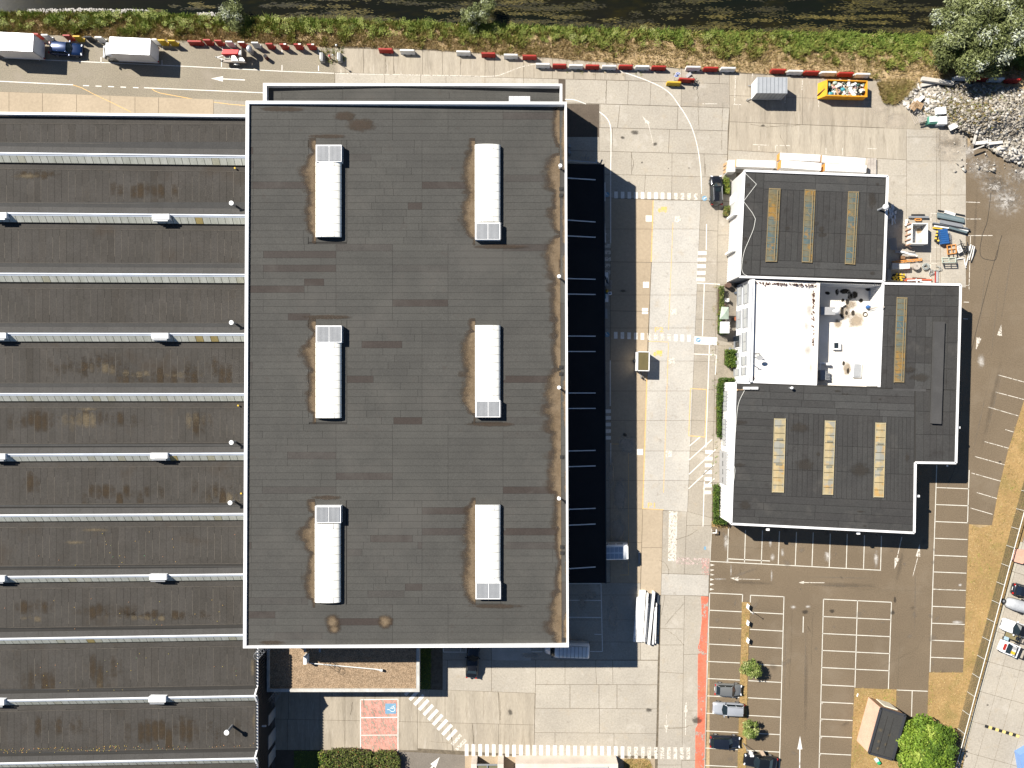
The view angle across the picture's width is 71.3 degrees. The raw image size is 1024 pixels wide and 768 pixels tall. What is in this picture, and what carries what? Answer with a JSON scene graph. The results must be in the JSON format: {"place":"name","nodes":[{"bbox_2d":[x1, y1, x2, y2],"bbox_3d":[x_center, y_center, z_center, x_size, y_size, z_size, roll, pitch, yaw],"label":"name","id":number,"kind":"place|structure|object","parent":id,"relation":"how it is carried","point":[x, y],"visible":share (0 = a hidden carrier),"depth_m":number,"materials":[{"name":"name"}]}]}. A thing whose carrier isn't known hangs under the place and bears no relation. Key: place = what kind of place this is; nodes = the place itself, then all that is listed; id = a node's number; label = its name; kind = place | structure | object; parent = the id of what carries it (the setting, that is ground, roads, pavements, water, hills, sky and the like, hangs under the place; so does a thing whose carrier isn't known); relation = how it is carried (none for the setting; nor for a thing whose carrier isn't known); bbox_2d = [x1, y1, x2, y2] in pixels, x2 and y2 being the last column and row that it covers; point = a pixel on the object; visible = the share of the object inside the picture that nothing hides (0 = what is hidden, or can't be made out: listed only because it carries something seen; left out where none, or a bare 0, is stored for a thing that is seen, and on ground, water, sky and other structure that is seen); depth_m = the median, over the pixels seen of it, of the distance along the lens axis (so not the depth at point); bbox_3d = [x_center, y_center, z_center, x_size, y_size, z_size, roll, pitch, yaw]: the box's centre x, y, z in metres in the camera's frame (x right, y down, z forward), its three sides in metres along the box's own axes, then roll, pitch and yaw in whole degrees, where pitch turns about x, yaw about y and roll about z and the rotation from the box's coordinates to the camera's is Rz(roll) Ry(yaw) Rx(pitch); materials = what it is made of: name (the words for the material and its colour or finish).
{"place":"outdoors","nodes":[
{"label":"outdoors","id":0,"kind":"place"},
{"bbox_2d":[0,35,334,100],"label":"access road","id":1,"kind":"structure","parent":0,"point":[184,69],"depth_m":105.00,"materials":[{"name":"concrete"}]},
{"bbox_2d":[0,32,45,59],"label":"box truck","id":2,"kind":"object","parent":1,"relation":"on","point":[22,46],"visible":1,"depth_m":101.80,"materials":[{"name":"metal"}]},
{"bbox_2d":[48,40,83,57],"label":"car","id":3,"kind":"object","parent":1,"relation":"on","point":[59,49],"visible":1,"depth_m":103.94,"materials":[{"name":"blue paint"}]},
{"bbox_2d":[103,37,159,62],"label":"box truck","id":4,"kind":"object","parent":1,"relation":"on","point":[126,49],"visible":1,"depth_m":101.85,"materials":[{"name":"metal"}]},
{"bbox_2d":[215,55,245,65],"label":"utility trailer","id":5,"kind":"object","parent":1,"relation":"on","point":[226,59],"visible":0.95,"depth_m":104.33,"materials":[{"name":"white metal"}]},
{"bbox_2d":[222,49,238,55],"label":"red crate","id":6,"kind":"object","parent":5,"relation":"on","point":[228,52],"visible":1,"depth_m":103.75,"materials":[{"name":"red plastic"}]},
{"bbox_2d":[0,46,966,767],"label":"concrete yard","id":7,"kind":"structure","parent":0,"point":[656,144],"depth_m":104.98,"materials":[{"name":"beige concrete"}]},
{"bbox_2d":[0,112,280,767],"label":"sawtooth hall","id":8,"kind":"structure","parent":7,"relation":"on","point":[122,292],"depth_m":97.59,"materials":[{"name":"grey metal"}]},
{"bbox_2d":[268,726,275,749],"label":"roller door","id":9,"kind":"structure","parent":8,"relation":"in","point":[272,736],"depth_m":103.33,"materials":[{"name":"grey paint"}]},
{"bbox_2d":[268,744,275,766],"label":"roller door","id":10,"kind":"structure","parent":8,"relation":"in","point":[272,754],"depth_m":103.30,"materials":[{"name":"grey paint"}]},
{"bbox_2d":[294,751,319,767],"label":"shade grass turf","id":11,"kind":"structure","parent":7,"relation":"on","point":[303,760],"depth_m":104.95,"materials":[{"name":"green plant"}]},
{"bbox_2d":[317,750,328,767],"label":"hedge","id":12,"kind":"object","parent":11,"relation":"on","point":[322,757],"visible":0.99,"depth_m":103.99,"materials":[{"name":"plant"}]},
{"bbox_2d":[267,648,419,691],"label":"gravel roof block","id":13,"kind":"structure","parent":7,"relation":"on","point":[288,670],"depth_m":101.18,"materials":[{"name":"brown gravel"}]},
{"bbox_2d":[327,747,372,767],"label":"hedge","id":14,"kind":"object","parent":7,"relation":"on","point":[351,757],"visible":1,"depth_m":103.86,"materials":[{"name":"plant"}]},
{"bbox_2d":[372,749,401,767],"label":"hedge","id":15,"kind":"object","parent":7,"relation":"on","point":[386,758],"visible":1,"depth_m":103.93,"materials":[{"name":"plant"}]},
{"bbox_2d":[243,101,568,659],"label":"warehouse hall","id":16,"kind":"structure","parent":7,"relation":"on","point":[406,405],"depth_m":93.12,"materials":[{"name":"grey fabric"}]},
{"bbox_2d":[263,83,561,101],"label":"hall annex","id":17,"kind":"object","parent":7,"relation":"on","point":[409,92],"visible":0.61,"depth_m":99.20,"materials":[{"name":"grey fabric"}]},
{"bbox_2d":[420,648,431,689],"bbox_3d":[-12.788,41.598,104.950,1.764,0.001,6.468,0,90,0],"label":"hedge","id":18,"kind":"object","parent":7,"relation":"on","point":[422,656],"depth_m":104.95,"materials":[{"name":"green plant"}]},
{"bbox_2d":[465,648,479,678],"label":"car","id":19,"kind":"object","parent":7,"relation":"on","point":[472,661],"visible":0.91,"depth_m":104.00,"materials":[{"name":"black paint"}]},
{"bbox_2d":[318,47,718,485],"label":"weeds","id":20,"kind":"object","parent":7,"relation":"on","point":[327,51],"visible":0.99,"depth_m":104.92,"materials":[{"name":"green plant"}]},
{"bbox_2d":[545,640,589,659],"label":"delivery van","id":21,"kind":"object","parent":7,"relation":"on","point":[579,649],"visible":0.71,"depth_m":102.57,"materials":[{"name":"white paint"}]},
{"bbox_2d":[567,160,606,583],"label":"loading canopy","id":22,"kind":"object","parent":7,"relation":"on","point":[586,376],"visible":0.78,"depth_m":100.00,"materials":[{"name":"black metal"}]},
{"bbox_2d":[606,541,627,559],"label":"minibus","id":23,"kind":"object","parent":7,"relation":"on","point":[617,550],"visible":0.58,"depth_m":102.21,"materials":[{"name":"white paint"}]},
{"bbox_2d":[633,597,638,641],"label":"steel beam","id":24,"kind":"structure","parent":7,"relation":"on","point":[636,619],"depth_m":104.65,"materials":[{"name":"grey metal"}]},
{"bbox_2d":[623,756,651,767],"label":"verge grass turf","id":25,"kind":"structure","parent":7,"relation":"on","point":[641,762],"depth_m":104.95,"materials":[{"name":"beige plant"}]},
{"bbox_2d":[636,590,645,641],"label":"panel stack","id":26,"kind":"object","parent":7,"relation":"on","point":[640,623],"visible":1,"depth_m":104.60,"materials":[{"name":"white metal"}]},
{"bbox_2d":[634,351,649,377],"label":"box trailer","id":27,"kind":"object","parent":7,"relation":"on","point":[642,360],"visible":1,"depth_m":102.95,"materials":[{"name":"white paint"}]},
{"bbox_2d":[643,592,648,641],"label":"steel beam","id":28,"kind":"structure","parent":7,"relation":"on","point":[645,617],"depth_m":104.25,"materials":[{"name":"grey metal"}]},
{"bbox_2d":[647,590,654,644],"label":"steel beam","id":29,"kind":"structure","parent":7,"relation":"on","point":[651,615],"depth_m":104.15,"materials":[{"name":"grey metal"}]},
{"bbox_2d":[645,593,658,643],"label":"dark beams","id":30,"kind":"structure","parent":7,"relation":"on","point":[650,598],"depth_m":104.70,"materials":[{"name":"grey metal"}]},
{"bbox_2d":[708,175,724,205],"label":"car","id":31,"kind":"object","parent":7,"relation":"on","point":[716,184],"visible":1,"depth_m":103.78,"materials":[{"name":"black paint"}]},
{"bbox_2d":[712,483,727,524],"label":"hedge","id":32,"kind":"object","parent":7,"relation":"on","point":[715,508],"visible":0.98,"depth_m":103.99,"materials":[{"name":"plant"}]},
{"bbox_2d":[717,285,724,315],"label":"hedge","id":33,"kind":"object","parent":7,"relation":"on","point":[720,296],"visible":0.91,"depth_m":104.02,"materials":[{"name":"plant"}]},
{"bbox_2d":[720,307,728,318],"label":"parasol","id":34,"kind":"object","parent":7,"relation":"on","point":[724,313],"visible":1,"depth_m":103.05,"materials":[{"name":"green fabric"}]},
{"bbox_2d":[720,322,729,332],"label":"parasol","id":35,"kind":"object","parent":7,"relation":"on","point":[724,327],"visible":1,"depth_m":103.04,"materials":[{"name":"white fabric"}]},
{"bbox_2d":[715,377,735,438],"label":"hedge","id":36,"kind":"object","parent":7,"relation":"on","point":[720,392],"visible":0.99,"depth_m":103.91,"materials":[{"name":"plant"}]},
{"bbox_2d":[722,175,730,194],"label":"shrub","id":37,"kind":"object","parent":7,"relation":"on","point":[726,180],"visible":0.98,"depth_m":104.27,"materials":[{"name":"green plant"}]},
{"bbox_2d":[723,160,734,174],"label":"pale crate","id":38,"kind":"object","parent":7,"relation":"on","point":[729,168],"visible":1,"depth_m":103.30,"materials":[{"name":"white wood"}]},
{"bbox_2d":[724,347,737,367],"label":"hedge","id":39,"kind":"object","parent":7,"relation":"on","point":[730,357],"visible":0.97,"depth_m":103.89,"materials":[{"name":"plant"}]},
{"bbox_2d":[735,160,774,169],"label":"timber pack","id":40,"kind":"object","parent":7,"relation":"on","point":[756,164],"visible":0.98,"depth_m":103.00,"materials":[{"name":"grey wood"}]},
{"bbox_2d":[746,77,787,100],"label":"site container","id":41,"kind":"object","parent":7,"relation":"on","point":[768,88],"visible":1,"depth_m":102.39,"materials":[{"name":"white metal"}]},
{"bbox_2d":[729,279,819,384],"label":"office block","id":42,"kind":"structure","parent":7,"relation":"on","point":[777,325],"depth_m":99.81,"materials":[{"name":"white paint"}]},
{"bbox_2d":[737,286,741,305],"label":"window","id":43,"kind":"structure","parent":42,"relation":"in","point":[739,290],"depth_m":103.33,"materials":[{"name":"white glass"}]},
{"bbox_2d":[741,332,746,351],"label":"window","id":44,"kind":"structure","parent":42,"relation":"in","point":[743,335],"depth_m":100.65,"materials":[{"name":"white glass"}]},
{"bbox_2d":[742,307,747,327],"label":"window","id":45,"kind":"structure","parent":42,"relation":"in","point":[744,311],"depth_m":100.49,"materials":[{"name":"white glass"}]},
{"bbox_2d":[743,283,748,304],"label":"window","id":46,"kind":"structure","parent":42,"relation":"in","point":[745,287],"depth_m":100.44,"materials":[{"name":"white glass"}]},
{"bbox_2d":[777,153,819,162],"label":"timber pack","id":47,"kind":"object","parent":7,"relation":"on","point":[800,157],"visible":0.88,"depth_m":102.80,"materials":[{"name":"grey wood"}]},
{"bbox_2d":[777,160,820,171],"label":"timber pack","id":48,"kind":"object","parent":7,"relation":"on","point":[787,165],"visible":0.93,"depth_m":102.10,"materials":[{"name":"grey wood"}]},
{"bbox_2d":[725,169,888,284],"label":"workshop","id":49,"kind":"structure","parent":7,"relation":"on","point":[820,227],"depth_m":99.38,"materials":[{"name":"black fabric"}]},
{"bbox_2d":[819,71,836,76],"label":"jersey barrier","id":50,"kind":"object","parent":7,"relation":"on","point":[827,73],"visible":1,"depth_m":104.28,"materials":[{"name":"white plastic"}]},
{"bbox_2d":[719,282,961,533],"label":"workshop","id":51,"kind":"structure","parent":7,"relation":"on","point":[833,457],"depth_m":99.38,"materials":[{"name":"black fabric"}]},
{"bbox_2d":[720,450,726,485],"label":"overhead door","id":52,"kind":"structure","parent":51,"relation":"in","point":[723,455],"depth_m":102.97,"materials":[{"name":"grey paint"}]},
{"bbox_2d":[722,419,725,445],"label":"window","id":53,"kind":"structure","parent":51,"relation":"in","point":[723,420],"depth_m":103.02,"materials":[{"name":"white glass"}]},
{"bbox_2d":[817,283,880,386],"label":"courtyard roof","id":54,"kind":"structure","parent":51,"relation":"on","point":[848,341],"depth_m":102.70,"materials":[{"name":"white paint"}]},
{"bbox_2d":[819,155,864,164],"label":"timber pack","id":55,"kind":"object","parent":7,"relation":"on","point":[841,160],"visible":0.91,"depth_m":102.80,"materials":[{"name":"grey wood"}]},
{"bbox_2d":[817,80,867,99],"bbox_3d":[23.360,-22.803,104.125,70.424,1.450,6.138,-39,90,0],"label":"waste skip","id":56,"kind":"object","parent":7,"relation":"on","point":[823,90],"visible":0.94,"depth_m":103.83,"materials":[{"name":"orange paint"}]},
{"bbox_2d":[821,163,865,173],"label":"timber pack","id":57,"kind":"object","parent":7,"relation":"on","point":[841,168],"visible":0.87,"depth_m":102.10,"materials":[{"name":"grey wood"}]},
{"bbox_2d":[888,204,896,224],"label":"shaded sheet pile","id":58,"kind":"object","parent":7,"relation":"on","point":[891,212],"visible":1,"depth_m":104.61,"materials":[{"name":"blue metal"}]},
{"bbox_2d":[904,223,927,248],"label":"tipper body","id":59,"kind":"object","parent":7,"relation":"on","point":[917,234],"visible":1,"depth_m":104.29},
{"bbox_2d":[926,116,937,124],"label":"green tank","id":60,"kind":"object","parent":7,"relation":"on","point":[932,120],"visible":1,"depth_m":104.11,"materials":[{"name":"plastic"}]},
{"bbox_2d":[935,116,946,125],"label":"white bale","id":61,"kind":"object","parent":7,"relation":"on","point":[942,120],"visible":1,"depth_m":104.05,"materials":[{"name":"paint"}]},
{"bbox_2d":[938,229,949,244],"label":"blue crates","id":62,"kind":"object","parent":7,"relation":"on","point":[943,236],"visible":1,"depth_m":104.08,"materials":[{"name":"plastic"}]},
{"bbox_2d":[0,0,1023,35],"bbox_3d":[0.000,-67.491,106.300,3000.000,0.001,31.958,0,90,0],"label":"river","id":63,"kind":"structure","parent":0,"point":[612,9],"depth_m":106.30,"materials":[{"name":"liquid"}]},
{"bbox_2d":[154,0,958,35],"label":"water weed","id":64,"kind":"object","parent":63,"relation":"on","point":[912,30],"visible":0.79,"depth_m":106.27,"materials":[{"name":"green plant"}]},
{"bbox_2d":[6,14,1023,767],"bbox_3d":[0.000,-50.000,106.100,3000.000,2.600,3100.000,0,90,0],"label":"ground","id":65,"kind":"structure","parent":0,"point":[780,64],"depth_m":105.22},
{"bbox_2d":[27,8,217,15],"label":"shore gravel","id":66,"kind":"structure","parent":65,"relation":"on","point":[99,9],"depth_m":106.22,"materials":[{"name":"gravel"}]},
{"bbox_2d":[215,0,245,31],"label":"willow shrub","id":67,"kind":"object","parent":65,"relation":"on","point":[233,16],"visible":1,"depth_m":103.81,"materials":[{"name":"green plant"}]},
{"bbox_2d":[460,0,496,33],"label":"willow shrub","id":68,"kind":"object","parent":65,"relation":"on","point":[470,14],"visible":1,"depth_m":103.76,"materials":[{"name":"green plant"}]},
{"bbox_2d":[0,8,1019,68],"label":"bank herbs","id":69,"kind":"object","parent":65,"relation":"on","point":[928,37],"visible":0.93,"depth_m":104.97,"materials":[{"name":"green plant"}]},
{"bbox_2d":[0,7,1023,84],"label":"bank grass","id":70,"kind":"structure","parent":65,"relation":"on","point":[256,24],"depth_m":105.30,"materials":[{"name":"green plant"}]},
{"bbox_2d":[928,0,1023,81],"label":"willow tree","id":71,"kind":"object","parent":70,"relation":"on","point":[993,41],"visible":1,"depth_m":99.80,"materials":[{"name":"green plant"}]},
{"bbox_2d":[909,83,1023,161],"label":"rubble mound","id":72,"kind":"object","parent":65,"relation":"on","point":[968,134],"visible":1,"depth_m":104.27,"materials":[{"name":"grey stone"}]},
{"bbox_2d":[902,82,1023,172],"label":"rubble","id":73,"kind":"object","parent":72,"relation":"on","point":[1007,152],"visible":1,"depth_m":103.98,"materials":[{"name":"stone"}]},
{"bbox_2d":[920,82,935,87],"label":"concrete beam","id":74,"kind":"structure","parent":73,"relation":"on","point":[925,84],"depth_m":104.44,"materials":[{"name":"grey concrete"}]},
{"bbox_2d":[920,77,953,85],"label":"concrete beam","id":75,"kind":"structure","parent":74,"relation":"on","point":[938,81],"depth_m":103.99,"materials":[{"name":"grey concrete"}]},
{"bbox_2d":[923,84,1020,138],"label":"rubble weeds","id":76,"kind":"object","parent":73,"relation":"on","point":[975,105],"visible":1,"depth_m":103.61,"materials":[{"name":"green plant"}]},
{"bbox_2d":[1003,78,1021,83],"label":"jersey barrier","id":77,"kind":"object","parent":65,"relation":"on","point":[1011,80],"visible":1,"depth_m":104.48,"materials":[{"name":"red paint"}]},
{"bbox_2d":[471,755,617,767],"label":"building","id":78,"kind":"structure","parent":0,"point":[565,761],"depth_m":103.21,"materials":[{"name":"white"}]},
{"bbox_2d":[736,601,751,767],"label":"planting strip","id":79,"kind":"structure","parent":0,"point":[744,682],"depth_m":104.92,"materials":[{"name":"plant"}]},
{"bbox_2d":[705,144,1023,767],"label":"car park","id":80,"kind":"structure","parent":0,"point":[803,718],"depth_m":105.00,"materials":[{"name":"grey asphalt"}]},
{"bbox_2d":[709,733,739,750],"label":"car","id":81,"kind":"object","parent":80,"relation":"on","point":[729,742],"visible":1,"depth_m":103.91,"materials":[{"name":"blue paint"}]},
{"bbox_2d":[714,681,741,697],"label":"car","id":82,"kind":"object","parent":80,"relation":"on","point":[732,690],"visible":1,"depth_m":103.93,"materials":[{"name":"grey paint"}]},
{"bbox_2d":[712,700,744,716],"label":"car","id":83,"kind":"object","parent":80,"relation":"on","point":[735,708],"visible":1,"depth_m":103.91,"materials":[{"name":"silver metal"}]},
{"bbox_2d":[738,602,749,767],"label":"strip grass turf","id":84,"kind":"structure","parent":80,"relation":"on","point":[747,617],"depth_m":104.94,"materials":[{"name":"brown plant"}]},
{"bbox_2d":[739,658,762,678],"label":"ash tree","id":85,"kind":"object","parent":84,"relation":"on","point":[751,668],"visible":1,"depth_m":102.59,"materials":[{"name":"green plant"}]},
{"bbox_2d":[742,719,759,739],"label":"ash tree","id":86,"kind":"object","parent":84,"relation":"on","point":[748,732],"visible":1,"depth_m":102.72,"materials":[{"name":"green plant"}]},
{"bbox_2d":[743,752,777,767],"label":"car","id":87,"kind":"object","parent":80,"relation":"on","point":[761,761],"visible":0.97,"depth_m":103.97,"materials":[{"name":"black paint"}]},
{"bbox_2d":[850,687,917,767],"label":"kiosk grass turf","id":88,"kind":"structure","parent":80,"relation":"on","point":[859,752],"depth_m":104.95,"materials":[{"name":"brown plant"}]},
{"bbox_2d":[857,697,905,760],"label":"brick kiosk","id":89,"kind":"object","parent":88,"relation":"on","point":[881,728],"visible":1,"depth_m":101.48,"materials":[{"name":"beige brick"}]},
{"bbox_2d":[895,713,958,767],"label":"maple tree","id":90,"kind":"object","parent":88,"relation":"on","point":[929,745],"visible":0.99,"depth_m":100.39,"materials":[{"name":"green plant"}]},
{"bbox_2d":[867,158,875,173],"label":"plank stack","id":91,"kind":"object","parent":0,"point":[871,165],"visible":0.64,"depth_m":104.65,"materials":[{"name":"white wood"}]},
{"bbox_2d":[875,72,916,105],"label":"grass patch","id":92,"kind":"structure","parent":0,"point":[891,91],"depth_m":104.67,"materials":[{"name":"yellow plant"}]},
{"bbox_2d":[927,400,1023,767],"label":"dry grass turf","id":93,"kind":"structure","parent":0,"point":[950,680],"depth_m":104.95,"materials":[{"name":"brown plant"}]},
{"bbox_2d":[949,482,1023,767],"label":"fence","id":94,"kind":"object","parent":93,"relation":"on","point":[993,622],"visible":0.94,"depth_m":103.94,"materials":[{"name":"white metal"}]},
{"bbox_2d":[958,538,1023,767],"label":"forecourt","id":95,"kind":"structure","parent":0,"point":[999,703],"depth_m":104.98,"materials":[{"name":"concrete"}]},
{"bbox_2d":[985,725,1019,737],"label":"speed bump","id":96,"kind":"object","parent":95,"relation":"on","point":[1002,731],"visible":1,"depth_m":104.92,"materials":[{"name":"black rubber"}]},
{"bbox_2d":[997,638,1023,659],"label":"rally buggy","id":97,"kind":"object","parent":95,"relation":"on","point":[1008,648],"visible":1,"depth_m":104.05,"materials":[{"name":"white paint"}]},
{"bbox_2d":[999,618,1023,637],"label":"car","id":98,"kind":"object","parent":95,"relation":"on","point":[1011,626],"visible":1,"depth_m":103.87,"materials":[{"name":"white paint"}]},
{"bbox_2d":[1001,597,1023,613],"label":"covered trailer","id":99,"kind":"object","parent":95,"relation":"on","point":[1015,604],"visible":0.95,"depth_m":103.87,"materials":[{"name":"grey metal"}]},
{"bbox_2d":[1002,631,1023,643],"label":"scrap buggy","id":100,"kind":"object","parent":95,"relation":"on","point":[1007,636],"visible":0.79,"depth_m":104.33,"materials":[{"name":"beige paint"}]},
{"bbox_2d":[1010,583,1023,596],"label":"car","id":101,"kind":"object","parent":95,"relation":"on","point":[1016,589],"visible":1,"depth_m":103.99,"materials":[{"name":"blue paint"}]},
{"bbox_2d":[1012,548,1023,563],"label":"salmon trailer","id":102,"kind":"object","parent":95,"relation":"on","point":[1018,556],"visible":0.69,"depth_m":104.38,"materials":[{"name":"paint"}]},
{"bbox_2d":[1014,746,1023,767],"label":"blue tarp","id":103,"kind":"object","parent":95,"relation":"on","point":[1019,754],"visible":1,"depth_m":104.25,"materials":[{"name":"blue plastic"}]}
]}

